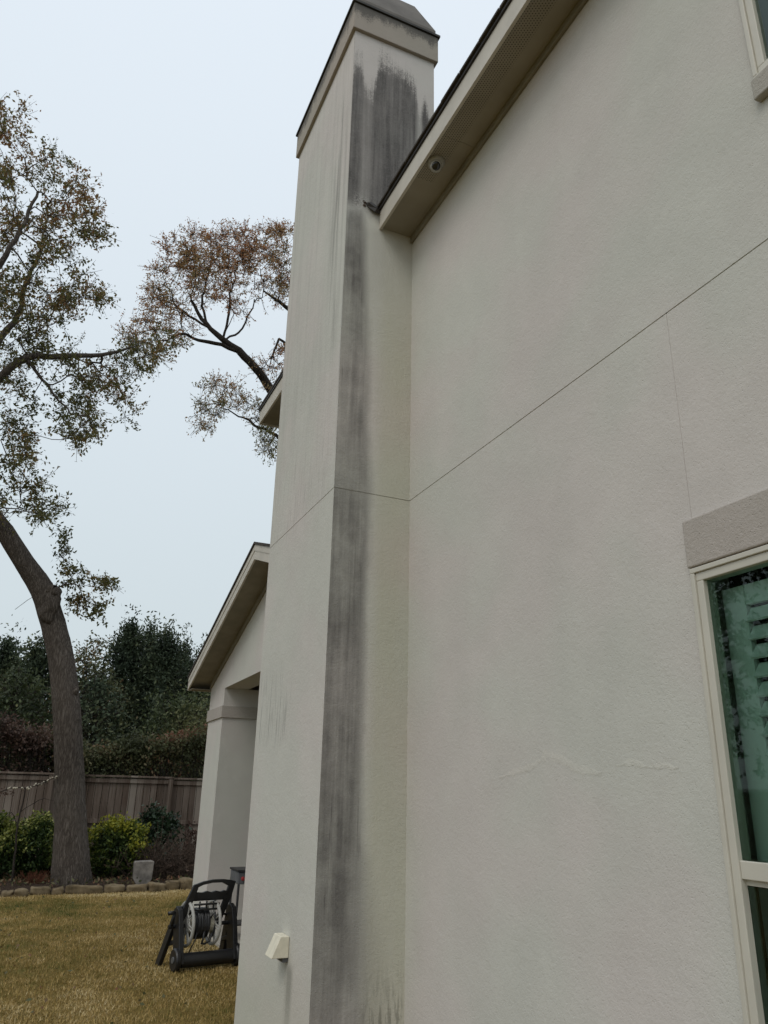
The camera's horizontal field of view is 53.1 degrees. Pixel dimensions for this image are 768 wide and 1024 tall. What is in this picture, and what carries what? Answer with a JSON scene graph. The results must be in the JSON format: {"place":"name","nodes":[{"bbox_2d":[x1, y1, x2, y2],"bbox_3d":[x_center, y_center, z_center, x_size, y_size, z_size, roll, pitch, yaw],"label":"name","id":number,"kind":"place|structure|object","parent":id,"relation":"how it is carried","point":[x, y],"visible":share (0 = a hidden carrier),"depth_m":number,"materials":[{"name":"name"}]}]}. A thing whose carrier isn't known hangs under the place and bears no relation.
{"place":"outdoors","nodes":[
{"label":"outdoors","id":0,"kind":"place"},
{"bbox_2d":[0,824,237,1023],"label":"lawn","id":1,"kind":"structure","parent":0,"point":[190,1013],"depth_m":7.01,"materials":[{"name":"brown plant"}]},
{"bbox_2d":[0,890,13,896],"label":"edging stone","id":2,"kind":"object","parent":1,"relation":"on","point":[6,893],"visible":0.94,"depth_m":11.67,"materials":[{"name":"beige stone"}]},
{"bbox_2d":[0,614,25,738],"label":"evergreen tree","id":3,"kind":"object","parent":1,"relation":"on","point":[7,647],"visible":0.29,"depth_m":26.65,"materials":[{"name":"green plant"}]},
{"bbox_2d":[14,888,28,896],"bbox_3d":[-5.564,5.845,11.782,0.202,0.136,0.242,11,-22,-24],"label":"edging stone","id":4,"kind":"object","parent":1,"relation":"on","point":[19,892],"visible":0.88,"depth_m":11.70,"materials":[{"name":"beige stone"}]},
{"bbox_2d":[0,630,52,775],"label":"evergreen tree","id":5,"kind":"object","parent":1,"relation":"on","point":[38,657],"visible":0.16,"depth_m":24.59,"materials":[{"name":"green plant"}]},
{"bbox_2d":[0,655,52,804],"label":"bushy tree","id":6,"kind":"object","parent":1,"relation":"on","point":[10,698],"visible":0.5,"depth_m":22.04,"materials":[{"name":"green plant"}]},
{"bbox_2d":[0,709,53,824],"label":"vine thicket","id":7,"kind":"object","parent":1,"relation":"on","point":[31,740],"visible":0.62,"depth_m":16.21,"materials":[{"name":"green plant"}]},
{"bbox_2d":[29,886,50,894],"bbox_3d":[-5.375,5.929,12.019,0.304,0.134,0.226,12,-23,-26],"label":"edging stone","id":8,"kind":"object","parent":1,"relation":"on","point":[43,890],"visible":0.91,"depth_m":11.95,"materials":[{"name":"beige stone"}]},
{"bbox_2d":[0,722,93,816],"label":"vine thicket","id":9,"kind":"object","parent":1,"relation":"on","point":[51,752],"visible":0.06,"depth_m":16.64,"materials":[{"name":"green plant"}]},
{"bbox_2d":[52,886,63,894],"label":"edging stone","id":10,"kind":"object","parent":1,"relation":"on","point":[58,891],"visible":0.9,"depth_m":12.01,"materials":[{"name":"beige stone"}]},
{"bbox_2d":[15,646,116,775],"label":"woods","id":11,"kind":"object","parent":1,"relation":"on","point":[78,677],"depth_m":33.26,"materials":[{"name":"green plant"}]},
{"bbox_2d":[24,630,137,801],"bbox_3d":[-9.716,7.006,24.451,3.325,6.484,3.605,-2,-20,8],"label":"bushy tree","id":12,"kind":"object","parent":1,"relation":"on","point":[85,673],"visible":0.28,"depth_m":24.88,"materials":[{"name":"green plant"}]},
{"bbox_2d":[65,884,102,893],"bbox_3d":[-4.775,6.020,12.240,0.576,0.166,0.216,8,-21,-18],"label":"edging stone","id":13,"kind":"object","parent":1,"relation":"on","point":[81,889],"visible":0.94,"depth_m":12.16,"materials":[{"name":"beige stone"}]},
{"bbox_2d":[50,667,138,800],"bbox_3d":[-8.649,7.074,22.518,3.054,5.039,3.333,10,-22,-22],"label":"bushy tree","id":14,"kind":"object","parent":1,"relation":"on","point":[95,727],"visible":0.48,"depth_m":22.77,"materials":[{"name":"green plant"}]},
{"bbox_2d":[0,867,192,894],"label":"garden bed","id":15,"kind":"object","parent":1,"relation":"on","point":[8,886],"visible":0.02,"depth_m":12.53,"materials":[{"name":"brown soil"}]},
{"bbox_2d":[0,810,35,878],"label":"shrub","id":16,"kind":"object","parent":15,"relation":"on","point":[7,832],"visible":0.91,"depth_m":13.12,"materials":[{"name":"green plant"}]},
{"bbox_2d":[2,808,53,876],"bbox_3d":[-6.071,5.864,13.548,1.122,1.198,1.060,-3,-21,12],"label":"shrub","id":17,"kind":"object","parent":15,"relation":"on","point":[41,831],"visible":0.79,"depth_m":13.35,"materials":[{"name":"green plant"}]},
{"bbox_2d":[6,869,50,883],"bbox_3d":[-5.782,6.003,12.612,0.655,0.222,0.468,-3,-21,11],"label":"dead tuft","id":18,"kind":"object","parent":15,"relation":"on","point":[40,878],"visible":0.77,"depth_m":12.56,"materials":[{"name":"brown plant"}]},
{"bbox_2d":[0,776,57,882],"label":"budding sapling","id":19,"kind":"object","parent":15,"relation":"on","point":[16,833],"visible":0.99,"depth_m":12.71,"materials":[{"name":"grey plant"}]},
{"bbox_2d":[0,90,194,885],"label":"shade tree","id":20,"kind":"object","parent":15,"relation":"on","point":[71,856],"visible":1,"depth_m":14.63,"materials":[{"name":"green plant"}]},
{"bbox_2d":[88,811,154,877],"bbox_3d":[-4.814,5.988,13.788,1.545,1.180,1.180,10,-22,-22],"label":"shrub","id":21,"kind":"object","parent":15,"relation":"on","point":[104,839],"visible":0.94,"depth_m":13.60,"materials":[{"name":"green plant"}]},
{"bbox_2d":[132,860,153,883],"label":"stone block","id":22,"kind":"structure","parent":15,"relation":"on","point":[143,870],"depth_m":12.94,"materials":[{"name":"grey stone"}]},
{"bbox_2d":[93,816,196,883],"bbox_3d":[-3.845,6.263,13.889,2.786,1.419,2.196,-5,-21,16],"label":"bare shrub","id":23,"kind":"object","parent":15,"relation":"on","point":[173,866],"visible":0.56,"depth_m":13.62,"materials":[{"name":"red plant"}]},
{"bbox_2d":[147,881,165,891],"bbox_3d":[-3.777,6.225,12.735,0.286,0.166,0.269,12,-22,-26],"label":"edging stone","id":24,"kind":"object","parent":15,"relation":"on","point":[155,886],"visible":0.91,"depth_m":12.64,"materials":[{"name":"beige stone"}]},
{"bbox_2d":[136,798,191,862],"bbox_3d":[-4.273,6.239,14.768,1.109,1.385,0.915,10,-22,-22],"label":"shrub","id":25,"kind":"object","parent":15,"relation":"on","point":[152,815],"visible":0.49,"depth_m":14.79,"materials":[{"name":"green plant"}]},
{"bbox_2d":[180,820,197,863],"bbox_3d":[-3.823,6.656,15.344,0.483,0.937,0.450,10,-22,-22],"label":"shrub","id":26,"kind":"object","parent":15,"relation":"on","point":[191,834],"visible":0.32,"depth_m":15.38,"materials":[{"name":"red plant"}]},
{"bbox_2d":[0,771,202,864],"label":"wooden fence","id":27,"kind":"object","parent":1,"relation":"on","point":[170,788],"visible":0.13,"depth_m":16.12,"materials":[{"name":"wood"}]},
{"bbox_2d":[52,722,165,827],"bbox_3d":[-6.109,6.057,16.755,3.482,2.898,1.410,10,-22,-22],"label":"vine thicket","id":28,"kind":"object","parent":27,"relation":"attached to","point":[122,750],"visible":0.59,"depth_m":16.84,"materials":[{"name":"green plant"}]},
{"bbox_2d":[0,864,207,1023],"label":"leaf litter","id":29,"kind":"object","parent":1,"relation":"on","point":[95,881],"visible":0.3,"depth_m":12.49,"materials":[{"name":"brown plant"}]},
{"bbox_2d":[103,883,124,892],"bbox_3d":[-4.386,6.126,12.489,0.332,0.136,0.260,9,-21,-19],"label":"edging stone","id":30,"kind":"object","parent":1,"relation":"on","point":[114,888],"visible":0.94,"depth_m":12.41,"materials":[{"name":"beige stone"}]},
{"bbox_2d":[88,604,151,823],"bbox_3d":[-9.279,7.077,26.706,3.495,7.912,3.483,-2,-20,10],"label":"evergreen tree","id":31,"kind":"object","parent":1,"relation":"on","point":[129,644],"visible":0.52,"depth_m":27.16,"materials":[{"name":"green plant"}]},
{"bbox_2d":[126,884,147,892],"bbox_3d":[-4.052,6.165,12.582,0.335,0.141,0.205,11,-22,-25],"label":"edging stone","id":32,"kind":"object","parent":1,"relation":"on","point":[137,887],"visible":0.91,"depth_m":12.51,"materials":[{"name":"beige stone"}]},
{"bbox_2d":[125,611,162,729],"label":"evergreen tree","id":33,"kind":"object","parent":1,"relation":"on","point":[153,628],"visible":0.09,"depth_m":29.78,"materials":[{"name":"green plant"}]},
{"bbox_2d":[101,681,210,838],"bbox_3d":[-5.424,6.624,20.043,4.232,4.362,4.148,10,-22,-22],"label":"bushy tree","id":34,"kind":"object","parent":1,"relation":"on","point":[176,715],"visible":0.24,"depth_m":20.16,"materials":[{"name":"green plant"}]},
{"bbox_2d":[125,612,190,823],"bbox_3d":[-7.953,7.376,26.990,3.431,7.624,3.705,10,-22,-22],"label":"evergreen tree","id":35,"kind":"object","parent":1,"relation":"on","point":[163,665],"visible":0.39,"depth_m":27.14,"materials":[{"name":"green plant"}]},
{"bbox_2d":[122,721,207,843],"bbox_3d":[-4.840,6.142,17.339,3.394,3.197,1.504,10,-22,-22],"label":"vine thicket","id":36,"kind":"object","parent":1,"relation":"on","point":[172,747],"visible":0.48,"depth_m":17.39,"materials":[{"name":"green plant"}]},
{"bbox_2d":[165,880,179,889],"bbox_3d":[-3.574,6.300,12.943,0.235,0.175,0.202,10,-22,-22],"label":"edging stone","id":37,"kind":"object","parent":1,"relation":"on","point":[170,885],"visible":0.84,"depth_m":12.88,"materials":[{"name":"beige stone"}]},
{"bbox_2d":[148,684,210,777],"bbox_3d":[-4.879,7.018,21.951,3.857,4.922,4.125,-17,-27,41],"label":"bushy tree","id":38,"kind":"object","parent":1,"relation":"on","point":[204,695],"visible":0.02,"depth_m":22.00,"materials":[{"name":"green plant"}]},
{"bbox_2d":[166,622,197,708],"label":"evergreen tree","id":39,"kind":"object","parent":1,"relation":"on","point":[186,651],"visible":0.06,"depth_m":30.15,"materials":[{"name":"green plant"}]},
{"bbox_2d":[178,877,192,888],"bbox_3d":[-3.388,6.350,13.101,0.258,0.211,0.290,8,-21,-18],"label":"edging stone","id":40,"kind":"object","parent":1,"relation":"on","point":[188,883],"visible":0.7,"depth_m":13.01,"materials":[{"name":"beige stone"}]},
{"bbox_2d":[173,633,210,777],"bbox_3d":[-6.642,7.874,27.686,3.608,7.173,3.523,10,-22,-22],"label":"evergreen tree","id":41,"kind":"object","parent":1,"relation":"on","point":[186,684],"visible":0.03,"depth_m":27.88,"materials":[{"name":"green plant"}]},
{"bbox_2d":[155,879,239,972],"bbox_3d":[-1.793,4.015,7.535,0.772,0.765,0.521,15,-24,-32],"label":"hose reel cart","id":42,"kind":"object","parent":1,"relation":"on","point":[199,922],"visible":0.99,"depth_m":7.40,"materials":[{"name":"black plastic"}]},
{"bbox_2d":[111,216,293,466],"bbox_3d":[-3.313,-1.575,21.020,8.718,20.580,4.068,10,-22,-22],"label":"rust leaved tree","id":43,"kind":"object","parent":1,"relation":"on","point":[245,253],"visible":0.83,"depth_m":21.35,"materials":[{"name":"brown plant"}]},
{"bbox_2d":[187,0,767,1023],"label":"house","id":44,"kind":"structure","parent":1,"relation":"on","point":[479,670],"depth_m":4.14,"materials":[{"name":"paint"}]},
{"bbox_2d":[427,155,444,172],"bbox_3d":[0.370,-2.451,5.460,0.124,0.098,0.124,10,-22,-22],"label":"security camera","id":45,"kind":"object","parent":44,"relation":"attached to","point":[435,163],"visible":1,"depth_m":5.42,"materials":[{"name":"plastic"}]},
{"bbox_2d":[682,488,767,1023],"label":"window","id":46,"kind":"structure","parent":44,"relation":"in","point":[730,541],"depth_m":2.68,"materials":[{"name":"plastic"}]},
{"bbox_2d":[738,0,767,102],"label":"window","id":47,"kind":"structure","parent":44,"relation":"in","point":[754,13],"depth_m":3.04,"materials":[{"name":"plastic"}]},
{"bbox_2d":[208,925,240,947],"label":"patio","id":48,"kind":"structure","parent":0,"point":[217,943],"depth_m":8.81,"materials":[{"name":"concrete"}]},
{"bbox_2d":[229,867,245,925],"bbox_3d":[-1.467,4.503,8.871,0.600,0.709,0.417,10,-22,-22],"label":"grill cart","id":49,"kind":"object","parent":48,"relation":"on","point":[237,875],"visible":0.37,"depth_m":8.73,"materials":[{"name":"metal"}]},
{"bbox_2d":[0,0,502,768],"label":"sky","id":50,"kind":"structure","parent":0,"point":[195,110],"materials":[{"name":"white"}]}
]}

